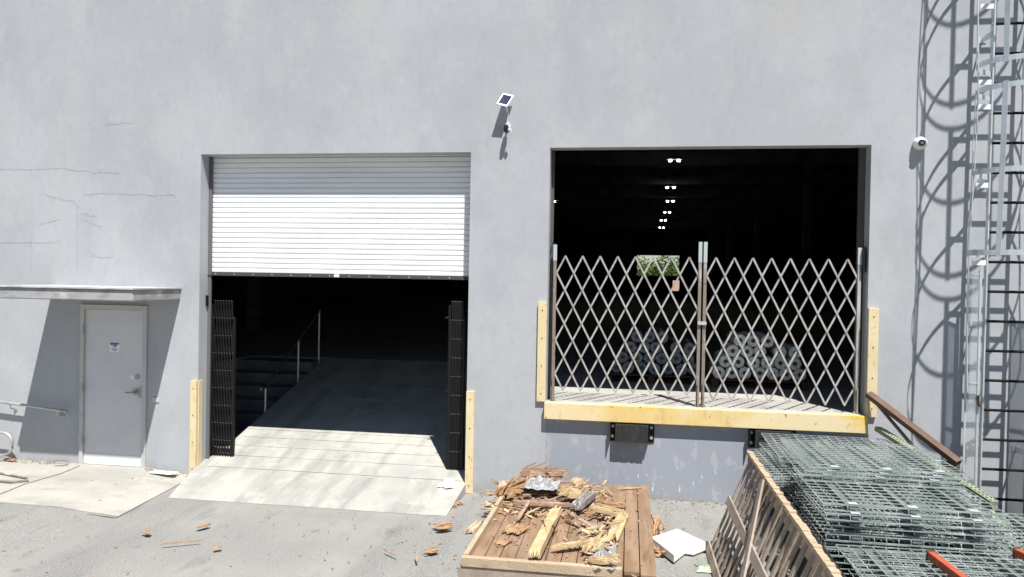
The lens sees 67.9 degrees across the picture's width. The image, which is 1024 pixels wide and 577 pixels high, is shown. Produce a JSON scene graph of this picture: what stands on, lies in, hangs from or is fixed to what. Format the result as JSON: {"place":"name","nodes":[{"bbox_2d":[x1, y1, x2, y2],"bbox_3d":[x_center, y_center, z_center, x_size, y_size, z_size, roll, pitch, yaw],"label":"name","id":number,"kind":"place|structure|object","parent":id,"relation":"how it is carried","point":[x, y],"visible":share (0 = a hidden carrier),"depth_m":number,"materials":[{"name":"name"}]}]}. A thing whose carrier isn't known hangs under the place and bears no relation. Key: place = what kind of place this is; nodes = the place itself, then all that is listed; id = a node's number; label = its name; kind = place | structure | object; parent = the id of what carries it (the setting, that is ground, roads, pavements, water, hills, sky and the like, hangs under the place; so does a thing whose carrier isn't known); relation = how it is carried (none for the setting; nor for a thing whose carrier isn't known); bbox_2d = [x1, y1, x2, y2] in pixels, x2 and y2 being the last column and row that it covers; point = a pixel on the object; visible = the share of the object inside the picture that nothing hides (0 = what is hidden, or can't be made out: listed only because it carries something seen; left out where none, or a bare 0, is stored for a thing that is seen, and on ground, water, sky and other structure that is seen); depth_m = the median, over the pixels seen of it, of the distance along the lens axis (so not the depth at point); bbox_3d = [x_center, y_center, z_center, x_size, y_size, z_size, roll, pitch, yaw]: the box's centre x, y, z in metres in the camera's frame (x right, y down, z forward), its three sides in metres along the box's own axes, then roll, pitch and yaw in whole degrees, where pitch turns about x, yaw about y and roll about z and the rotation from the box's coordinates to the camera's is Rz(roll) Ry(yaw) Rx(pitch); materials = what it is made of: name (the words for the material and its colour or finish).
{"place":"outdoors","nodes":[
{"label":"outdoors","id":0,"kind":"place"},
{"bbox_2d":[0,484,1014,576],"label":"ground","id":1,"kind":"structure","parent":0,"point":[71,549],"depth_m":7.74,"materials":[{"name":"concrete"}]},
{"bbox_2d":[0,459,186,516],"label":"concrete slab","id":2,"kind":"structure","parent":1,"relation":"on","point":[76,489],"depth_m":9.38,"materials":[{"name":"concrete"}]},
{"bbox_2d":[168,358,466,515],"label":"ramp","id":3,"kind":"structure","parent":1,"relation":"on","point":[207,479],"depth_m":10.50,"materials":[{"name":"concrete"}]},
{"bbox_2d":[259,309,320,411],"bbox_3d":[-3.673,1.149,12.755,0.048,1.525,2.243,1,1,9],"label":"stair handrail","id":4,"kind":"object","parent":3,"relation":"on","point":[297,342],"visible":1,"depth_m":12.94,"materials":[{"name":"metal"}]},
{"bbox_2d":[215,373,465,480],"bbox_3d":[-2.068,1.950,11.452,3.500,0.856,3.298,1,1,9],"label":"ramp joint","id":5,"kind":"object","parent":3,"relation":"on","point":[349,433],"visible":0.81,"depth_m":10.74,"materials":[{"name":"concrete"}]},
{"bbox_2d":[445,301,467,470],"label":"scissor gate","id":6,"kind":"structure","parent":3,"relation":"on","point":[455,391],"depth_m":9.84,"materials":[{"name":"metal"}]},
{"bbox_2d":[0,458,768,576],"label":"yard grit","id":7,"kind":"object","parent":1,"relation":"on","point":[355,513],"visible":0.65,"depth_m":8.47,"materials":[{"name":"gravel"}]},
{"bbox_2d":[466,520,482,533],"bbox_3d":[-0.394,2.526,8.052,0.099,0.070,0.355,1,1,25],"label":"bark piece","id":8,"kind":"object","parent":1,"relation":"on","point":[474,527],"visible":0.95,"depth_m":8.01,"materials":[{"name":"brown wood"}]},
{"bbox_2d":[0,0,1023,519],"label":"warehouse building","id":9,"kind":"structure","parent":1,"relation":"on","point":[370,178],"depth_m":9.87,"materials":[{"name":"paint"}]},
{"bbox_2d":[0,400,66,417],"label":"wall handrail","id":10,"kind":"object","parent":9,"relation":"attached to","point":[35,406],"depth_m":10.36,"materials":[{"name":"metal"}]},
{"bbox_2d":[78,304,147,467],"bbox_3d":[-5.387,1.332,10.305,1.010,2.223,0.198,1,1,9],"label":"personnel door","id":11,"kind":"structure","parent":9,"relation":"in","point":[113,341],"depth_m":10.28,"materials":[{"name":"paint"}]},
{"bbox_2d":[205,295,235,456],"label":"scissor gate","id":12,"kind":"structure","parent":9,"relation":"attached to","point":[222,385],"depth_m":10.35,"materials":[{"name":"metal"}]},
{"bbox_2d":[212,155,470,279],"bbox_3d":[-2.283,-1.108,10.009,3.720,1.930,0.072,1,1,9],"label":"roll up door","id":13,"kind":"structure","parent":9,"relation":"in","point":[371,216],"depth_m":10.01,"materials":[{"name":"white paint"}]},
{"bbox_2d":[497,93,513,121],"bbox_3d":[-0.087,-2.226,9.321,0.112,0.360,0.207,2,1,43],"label":"solar panel","id":14,"kind":"object","parent":9,"relation":"attached to","point":[504,99],"visible":1,"depth_m":9.31,"materials":[{"name":"white plastic"}]},
{"bbox_2d":[550,242,706,406],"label":"scissor gate","id":15,"kind":"structure","parent":9,"relation":"attached to","point":[697,311],"depth_m":9.34,"materials":[{"name":"metal"}]},
{"bbox_2d":[610,422,653,443],"bbox_3d":[1.447,1.741,9.162,0.530,0.235,0.124,1,1,9],"label":"dock bumper","id":16,"kind":"object","parent":9,"relation":"attached to","point":[642,433],"visible":1,"depth_m":9.12,"materials":[{"name":"rubber"}]},
{"bbox_2d":[605,366,695,384],"bbox_3d":[2.146,1.345,11.796,1.360,0.122,1.000,1,1,9],"label":"pallet","id":17,"kind":"object","parent":9,"relation":"on","point":[650,377],"visible":0.47,"depth_m":11.38,"materials":[{"name":"wood"}]},
{"bbox_2d":[673,361,687,375],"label":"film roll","id":18,"kind":"object","parent":17,"relation":"on","point":[678,367],"visible":0.66,"depth_m":11.29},
{"bbox_2d":[667,348,681,363],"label":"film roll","id":19,"kind":"object","parent":18,"relation":"on","point":[676,358],"visible":0.68,"depth_m":11.33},
{"bbox_2d":[667,338,681,353],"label":"film roll","id":20,"kind":"object","parent":19,"relation":"on","point":[672,343],"visible":0.8,"depth_m":11.33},
{"bbox_2d":[680,350,693,364],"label":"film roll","id":21,"kind":"object","parent":18,"relation":"on","point":[691,360],"visible":0.54,"depth_m":11.29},
{"bbox_2d":[680,339,695,353],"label":"film roll","id":22,"kind":"object","parent":21,"relation":"on","point":[688,345],"visible":0.94,"depth_m":11.30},
{"bbox_2d":[705,371,808,390],"bbox_3d":[3.627,1.375,11.395,1.350,0.122,1.000,1,1,9],"label":"pallet","id":23,"kind":"object","parent":9,"relation":"on","point":[712,380],"visible":0.59,"depth_m":10.99,"materials":[{"name":"wood"}]},
{"bbox_2d":[707,361,724,378],"bbox_3d":[3.062,1.214,11.425,0.182,0.181,0.850,25,4,8],"label":"film roll","id":24,"kind":"object","parent":23,"relation":"on","point":[721,370],"visible":0.77,"depth_m":11.02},
{"bbox_2d":[719,364,737,378],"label":"film roll","id":25,"kind":"object","parent":23,"relation":"on","point":[731,374],"visible":0.52,"depth_m":11.00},
{"bbox_2d":[713,350,731,367],"bbox_3d":[3.163,1.054,11.438,0.181,0.182,0.850,29,5,8],"label":"film roll","id":26,"kind":"object","parent":25,"relation":"on","point":[723,360],"visible":0.85,"depth_m":11.04,"materials":[{"name":"plastic"}]},
{"bbox_2d":[729,355,743,367],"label":"film roll","id":27,"kind":"object","parent":25,"relation":"on","point":[739,362],"visible":0.5,"depth_m":11.02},
{"bbox_2d":[720,340,738,356],"bbox_3d":[3.269,0.902,11.444,0.181,0.182,0.850,41,6,6],"label":"film roll","id":28,"kind":"object","parent":27,"relation":"on","point":[732,349],"visible":0.77,"depth_m":11.03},
{"bbox_2d":[727,331,745,345],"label":"film roll","id":29,"kind":"object","parent":28,"relation":"on","point":[741,338],"visible":0.66,"depth_m":11.01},
{"bbox_2d":[745,364,765,378],"bbox_3d":[3.636,1.218,11.375,0.182,0.181,0.850,-30,-4,8],"label":"film roll","id":30,"kind":"object","parent":23,"relation":"on","point":[759,371],"visible":0.45,"depth_m":10.96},
{"bbox_2d":[740,355,759,368],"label":"film roll","id":31,"kind":"object","parent":30,"relation":"on","point":[756,363],"visible":0.48,"depth_m":10.96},
{"bbox_2d":[734,344,753,357],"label":"film roll","id":32,"kind":"object","parent":31,"relation":"on","point":[748,350],"visible":0.45,"depth_m":11.00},
{"bbox_2d":[741,331,759,346],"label":"film roll","id":33,"kind":"object","parent":32,"relation":"on","point":[751,341],"visible":0.69,"depth_m":11.02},
{"bbox_2d":[752,345,765,356],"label":"film roll","id":34,"kind":"object","parent":31,"relation":"on","point":[756,349],"visible":0.38,"depth_m":11.01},
{"bbox_2d":[754,331,773,347],"bbox_3d":[3.752,0.756,11.358,0.181,0.182,0.850,12,2,9],"label":"film roll","id":35,"kind":"object","parent":34,"relation":"on","point":[769,342],"visible":0.72,"depth_m":10.96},
{"bbox_2d":[773,366,792,379],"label":"film roll","id":36,"kind":"object","parent":23,"relation":"on","point":[787,376],"visible":0.38,"depth_m":10.90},
{"bbox_2d":[765,353,785,368],"bbox_3d":[3.926,1.069,11.351,0.182,0.181,0.850,44,6,6],"label":"film roll","id":37,"kind":"object","parent":36,"relation":"on","point":[779,362],"visible":0.58,"depth_m":10.94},
{"bbox_2d":[765,343,786,356],"bbox_3d":[3.931,0.914,11.367,0.182,0.181,0.850,28,5,8],"label":"film roll","id":38,"kind":"object","parent":37,"relation":"on","point":[772,350],"visible":0.64,"depth_m":10.98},
{"bbox_2d":[786,366,805,380],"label":"film roll","id":39,"kind":"object","parent":23,"relation":"on","point":[797,374],"visible":0.52,"depth_m":10.89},
{"bbox_2d":[785,355,800,369],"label":"film roll","id":40,"kind":"object","parent":39,"relation":"on","point":[795,364],"visible":0.53,"depth_m":10.88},
{"bbox_2d":[779,342,801,357],"bbox_3d":[4.134,0.918,11.320,0.182,0.181,0.850,-31,-4,8],"label":"film roll","id":41,"kind":"object","parent":40,"relation":"on","point":[791,349],"visible":0.62,"depth_m":10.92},
{"bbox_2d":[748,428,795,449],"bbox_3d":[3.057,1.772,8.912,0.540,0.235,0.124,1,1,9],"label":"dock bumper","id":42,"kind":"object","parent":9,"relation":"attached to","point":[755,438],"visible":0.66,"depth_m":8.88,"materials":[{"name":"rubber"}]},
{"bbox_2d":[700,242,865,413],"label":"scissor gate","id":43,"kind":"structure","parent":9,"relation":"attached to","point":[861,257],"depth_m":9.05,"materials":[{"name":"metal"}]},
{"bbox_2d":[865,391,961,468],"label":"steel beam","id":44,"kind":"structure","parent":9,"relation":"attached to","point":[953,459],"depth_m":8.19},
{"bbox_2d":[878,407,916,448],"bbox_3d":[4.282,1.560,8.370,0.054,0.573,0.739,1,1,-23],"label":"steel brace","id":45,"kind":"object","parent":44,"relation":"attached to","point":[898,429],"visible":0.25,"depth_m":8.40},
{"bbox_2d":[913,137,927,149],"bbox_3d":[4.651,-1.655,8.641,0.150,0.150,0.115,1,1,9],"label":"dome camera","id":46,"kind":"object","parent":9,"relation":"attached to","point":[920,143],"visible":1,"depth_m":8.61,"materials":[{"name":"white plastic"}]},
{"bbox_2d":[962,0,1023,511],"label":"caged ladder","id":47,"kind":"object","parent":9,"relation":"attached to","point":[984,180],"visible":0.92,"depth_m":8.34,"materials":[{"name":"metal"}]},
{"bbox_2d":[966,0,978,390],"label":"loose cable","id":48,"kind":"object","parent":47,"relation":"hanging from","point":[972,204],"visible":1,"depth_m":8.04,"materials":[{"name":"metal"}]},
{"bbox_2d":[458,484,655,576],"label":"wooden platform","id":49,"kind":"structure","parent":1,"relation":"on","point":[481,556],"depth_m":6.86,"materials":[{"name":"brown wood"}]},
{"bbox_2d":[502,522,530,534],"bbox_3d":[0.041,2.302,7.326,0.182,0.064,0.315,1,1,28],"label":"broken board","id":50,"kind":"object","parent":49,"relation":"on","point":[516,528],"visible":1,"depth_m":7.29,"materials":[{"name":"orange wood"}]},
{"bbox_2d":[494,475,545,498],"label":"rotten beam","id":51,"kind":"structure","parent":49,"relation":"on","point":[513,489],"depth_m":8.28,"materials":[{"name":"orange wood"}]},
{"bbox_2d":[528,505,562,558],"bbox_3d":[0.342,2.198,7.051,0.181,0.176,1.394,1,1,13],"label":"split post","id":52,"kind":"object","parent":49,"relation":"on","point":[540,542],"visible":1,"depth_m":6.90,"materials":[{"name":"brown wood"}]},
{"bbox_2d":[480,478,618,574],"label":"wood splinters","id":53,"kind":"object","parent":49,"relation":"on","point":[575,524],"visible":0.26,"depth_m":7.84,"materials":[{"name":"wood"}]},
{"bbox_2d":[475,477,666,559],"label":"wood splinters","id":54,"kind":"object","parent":49,"relation":"on","point":[600,498],"visible":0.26,"depth_m":8.13,"materials":[{"name":"wood"}]},
{"bbox_2d":[550,535,592,549],"bbox_3d":[0.585,2.268,6.830,0.524,0.101,0.076,1,1,-18],"label":"broken board","id":55,"kind":"object","parent":49,"relation":"on","point":[563,545],"visible":0.85,"depth_m":6.79,"materials":[{"name":"brown wood"}]},
{"bbox_2d":[484,472,664,576],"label":"wood splinters","id":56,"kind":"object","parent":49,"relation":"on","point":[563,511],"visible":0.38,"depth_m":7.95,"materials":[{"name":"wood"}]},
{"bbox_2d":[512,493,571,508],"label":"rotten beam","id":57,"kind":"structure","parent":56,"relation":"on","point":[540,503],"depth_m":7.96,"materials":[{"name":"brown wood"}]},
{"bbox_2d":[524,475,560,490],"bbox_3d":[0.336,2.104,8.315,0.384,0.100,0.416,1,1,9],"label":"plastic sheet","id":58,"kind":"object","parent":56,"relation":"on","point":[539,482],"visible":1,"depth_m":8.22,"materials":[{"name":"plastic"}]},
{"bbox_2d":[519,462,568,477],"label":"rotten beam","id":59,"kind":"structure","parent":56,"relation":"on","point":[545,471],"depth_m":8.84,"materials":[{"name":"brown wood"}]},
{"bbox_2d":[554,485,586,498],"bbox_3d":[0.629,2.189,8.195,0.350,0.087,0.273,1,1,-23],"label":"broken board","id":60,"kind":"object","parent":56,"relation":"on","point":[572,492],"visible":0.93,"depth_m":8.13,"materials":[{"name":"brown wood"}]},
{"bbox_2d":[571,488,596,510],"bbox_3d":[0.739,2.210,8.034,0.160,0.138,0.648,1,1,24],"label":"rotten log","id":61,"kind":"object","parent":49,"relation":"on","point":[580,502],"visible":1,"depth_m":7.94,"materials":[{"name":"grey plant"}]},
{"bbox_2d":[581,530,614,553],"bbox_3d":[0.802,2.256,6.816,0.164,0.104,0.585,1,1,31],"label":"broken board","id":62,"kind":"object","parent":49,"relation":"on","point":[599,540],"visible":0.97,"depth_m":6.78,"materials":[{"name":"brown wood"}]},
{"bbox_2d":[583,554,621,564],"bbox_3d":[0.754,2.253,6.341,0.329,0.086,0.113,1,1,24],"label":"broken board","id":63,"kind":"object","parent":49,"relation":"on","point":[603,560],"visible":1,"depth_m":6.32,"materials":[{"name":"brown wood"}]},
{"bbox_2d":[589,543,616,569],"bbox_3d":[0.788,2.291,6.594,0.235,0.075,0.674,1,1,9],"label":"plastic sheet","id":64,"kind":"object","parent":49,"relation":"on","point":[601,551],"visible":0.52,"depth_m":6.57,"materials":[{"name":"plastic"}]},
{"bbox_2d":[589,503,630,516],"bbox_3d":[0.993,2.261,7.723,0.437,0.084,0.131,1,1,24],"label":"broken board","id":65,"kind":"object","parent":49,"relation":"on","point":[606,509],"visible":0.98,"depth_m":7.70,"materials":[{"name":"brown wood"}]},
{"bbox_2d":[606,514,627,540],"bbox_3d":[1.002,2.256,7.327,0.156,0.118,0.796,1,1,16],"label":"broken board","id":66,"kind":"object","parent":49,"relation":"on","point":[618,525],"visible":0.95,"depth_m":7.28,"materials":[{"name":"brown wood"}]},
{"bbox_2d":[651,514,661,535],"bbox_3d":[1.489,2.479,7.907,0.140,0.216,0.494,1,1,16],"label":"split block","id":67,"kind":"object","parent":1,"relation":"on","point":[656,522],"depth_m":7.81,"materials":[{"name":"orange wood"}]},
{"bbox_2d":[653,529,705,561],"bbox_3d":[1.616,2.534,7.518,0.633,0.093,0.448,0,1,-41],"label":"foam block","id":68,"kind":"object","parent":1,"relation":"on","point":[676,544],"depth_m":7.43,"materials":[{"name":"plastic"}]},
{"bbox_2d":[718,468,826,576],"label":"crate side","id":69,"kind":"object","parent":1,"relation":"on","point":[816,562],"visible":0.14,"depth_m":5.86,"materials":[{"name":"brown wood"}]},
{"bbox_2d":[706,451,841,576],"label":"crate side","id":70,"kind":"object","parent":1,"relation":"on","point":[749,551],"visible":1,"depth_m":6.18,"materials":[{"name":"grey wood"}]},
{"bbox_2d":[784,497,845,576],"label":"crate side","id":71,"kind":"object","parent":1,"relation":"on","point":[802,567],"visible":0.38,"depth_m":6.41,"materials":[{"name":"wood"}]},
{"bbox_2d":[768,480,916,530],"bbox_3d":[3.469,2.381,8.119,1.220,0.420,1.140,1,1,9],"label":"black bale","id":72,"kind":"object","parent":1,"relation":"on","point":[773,508],"visible":0.02,"depth_m":7.79},
{"bbox_2d":[764,468,915,503],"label":"wire deck","id":73,"kind":"structure","parent":72,"relation":"on","point":[793,502],"depth_m":7.79,"materials":[{"name":"metal"}]},
{"bbox_2d":[762,463,920,503],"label":"wire deck","id":74,"kind":"structure","parent":73,"relation":"on","point":[792,496],"depth_m":7.72,"materials":[{"name":"metal"}]},
{"bbox_2d":[760,458,916,496],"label":"wire deck","id":75,"kind":"structure","parent":74,"relation":"on","point":[814,484],"depth_m":7.62,"materials":[{"name":"metal"}]},
{"bbox_2d":[765,454,922,493],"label":"wire deck","id":76,"kind":"structure","parent":75,"relation":"on","point":[851,484],"depth_m":7.53,"materials":[{"name":"metal"}]},
{"bbox_2d":[759,448,906,484],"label":"wire deck","id":77,"kind":"structure","parent":76,"relation":"on","point":[793,464],"depth_m":8.05,"materials":[{"name":"metal"}]},
{"bbox_2d":[759,443,884,476],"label":"wire deck","id":78,"kind":"structure","parent":77,"relation":"on","point":[789,455],"depth_m":8.15,"materials":[{"name":"metal"}]},
{"bbox_2d":[764,438,897,468],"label":"wire deck","id":79,"kind":"structure","parent":78,"relation":"on","point":[795,458],"depth_m":8.05,"materials":[{"name":"metal"}]},
{"bbox_2d":[761,433,903,466],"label":"wire deck","id":80,"kind":"structure","parent":79,"relation":"on","point":[821,439],"depth_m":8.49,"materials":[{"name":"metal"}]},
{"bbox_2d":[874,426,998,505],"bbox_3d":[4.287,1.779,7.804,0.085,0.388,1.777,1,1,-7],"label":"rack upright","id":81,"kind":"object","parent":80,"relation":"on","point":[895,439],"visible":0.72,"depth_m":7.59,"materials":[{"name":"green paint"}]},
{"bbox_2d":[754,454,920,486],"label":"wire deck","id":82,"kind":"structure","parent":76,"relation":"on","point":[816,477],"depth_m":7.46,"materials":[{"name":"metal"}]},
{"bbox_2d":[758,449,913,484],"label":"wire deck","id":83,"kind":"structure","parent":82,"relation":"on","point":[790,478],"depth_m":7.39,"materials":[{"name":"metal"}]},
{"bbox_2d":[747,446,914,482],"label":"wire deck","id":84,"kind":"structure","parent":83,"relation":"on","point":[790,472],"depth_m":7.64,"materials":[{"name":"metal"}]},
{"bbox_2d":[806,521,990,576],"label":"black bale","id":85,"kind":"object","parent":1,"relation":"on","point":[844,566],"visible":0.07,"depth_m":6.20},
{"bbox_2d":[798,510,1007,575],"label":"wire deck","id":86,"kind":"structure","parent":85,"relation":"on","point":[845,559],"depth_m":6.14,"materials":[{"name":"metal"}]},
{"bbox_2d":[793,504,1011,565],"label":"wire deck","id":87,"kind":"structure","parent":86,"relation":"on","point":[901,542],"depth_m":6.14,"materials":[{"name":"metal"}]},
{"bbox_2d":[793,498,1010,558],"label":"wire deck","id":88,"kind":"structure","parent":87,"relation":"on","point":[965,546],"depth_m":6.07,"materials":[{"name":"metal"}]},
{"bbox_2d":[795,492,1012,552],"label":"wire deck","id":89,"kind":"structure","parent":88,"relation":"on","point":[975,544],"depth_m":6.03,"materials":[{"name":"metal"}]},
{"bbox_2d":[795,485,1014,543],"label":"wire deck","id":90,"kind":"structure","parent":89,"relation":"on","point":[971,532],"depth_m":6.08,"materials":[{"name":"metal"}]},
{"bbox_2d":[797,481,1014,538],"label":"wire deck","id":91,"kind":"structure","parent":90,"relation":"on","point":[966,524],"depth_m":6.04,"materials":[{"name":"metal"}]},
{"bbox_2d":[792,475,1012,530],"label":"wire deck","id":92,"kind":"structure","parent":91,"relation":"on","point":[913,519],"depth_m":6.12,"materials":[{"name":"metal"}]},
{"bbox_2d":[792,467,1009,521],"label":"wire deck","id":93,"kind":"structure","parent":92,"relation":"on","point":[841,495],"depth_m":6.29,"materials":[{"name":"metal"}]},
{"bbox_2d":[777,445,964,488],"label":"wire deck","id":94,"kind":"structure","parent":93,"relation":"on","point":[831,476],"depth_m":6.85,"materials":[{"name":"metal"}]},
{"bbox_2d":[778,442,967,484],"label":"wire deck","id":95,"kind":"structure","parent":94,"relation":"on","point":[888,474],"depth_m":7.12,"materials":[{"name":"metal"}]},
{"bbox_2d":[779,439,969,479],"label":"wire deck","id":96,"kind":"structure","parent":95,"relation":"on","point":[858,452],"depth_m":7.29,"materials":[{"name":"metal"}]},
{"bbox_2d":[637,255,678,273],"label":"sky","id":97,"kind":"structure","parent":0,"point":[646,256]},
{"bbox_2d":[633,275,689,298],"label":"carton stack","id":98,"kind":"object","parent":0,"point":[643,290],"visible":0.82,"depth_m":73.98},
{"label":"rear ground","id":99,"kind":"structure","parent":0,"visible":0},
{"bbox_2d":[637,255,652,275],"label":"shrub","id":100,"kind":"object","parent":99,"relation":"on","point":[639,272],"visible":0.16,"depth_m":91.69,"materials":[{"name":"green plant"}]},
{"bbox_2d":[651,256,678,275],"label":"shrub","id":101,"kind":"object","parent":99,"relation":"on","point":[669,271],"visible":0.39,"depth_m":92.06,"materials":[{"name":"green plant"}]},
{"bbox_3d":[3.176,2.294,5.202,1.366,0.059,1.227,1,1,10],"label":"wire deck","id":102,"kind":"object","parent":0,"visible":0},
{"bbox_2d":[840,568,940,576],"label":"wire deck","id":103,"kind":"structure","parent":102,"relation":"on","point":[850,573],"depth_m":5.84,"materials":[{"name":"metal"}]},
{"bbox_2d":[849,562,1005,576],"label":"wire deck","id":104,"kind":"structure","parent":103,"relation":"on","point":[903,570],"depth_m":5.70,"materials":[{"name":"metal"}]},
{"bbox_2d":[843,551,1023,576],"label":"wire deck","id":105,"kind":"structure","parent":104,"relation":"on","point":[978,569],"depth_m":5.63,"materials":[{"name":"metal"}]},
{"bbox_2d":[835,544,1023,576],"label":"wire deck","id":106,"kind":"structure","parent":105,"relation":"on","point":[883,566],"depth_m":5.52,"materials":[{"name":"metal"}]},
{"bbox_2d":[926,550,967,576],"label":"rack beam","id":107,"kind":"structure","parent":106,"relation":"on","point":[940,562],"depth_m":5.37,"materials":[{"name":"metal"}]},
{"bbox_3d":[4.542,2.364,6.478,1.366,0.059,1.227,1,1,10],"label":"wire deck","id":108,"kind":"object","parent":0,"visible":0},
{"bbox_2d":[981,538,1023,572],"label":"wire deck","id":109,"kind":"structure","parent":108,"relation":"on","point":[1002,553],"depth_m":6.44,"materials":[{"name":"metal"}]},
{"bbox_2d":[958,525,1023,574],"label":"wire deck","id":110,"kind":"structure","parent":109,"relation":"on","point":[1006,540],"depth_m":6.69,"materials":[{"name":"metal"}]},
{"bbox_2d":[953,516,1023,567],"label":"wire deck","id":111,"kind":"structure","parent":110,"relation":"on","point":[1010,527],"depth_m":6.51,"materials":[{"name":"metal"}]},
{"bbox_2d":[981,512,1023,562],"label":"wire deck","id":112,"kind":"structure","parent":111,"relation":"on","point":[1017,521],"depth_m":6.54,"materials":[{"name":"metal"}]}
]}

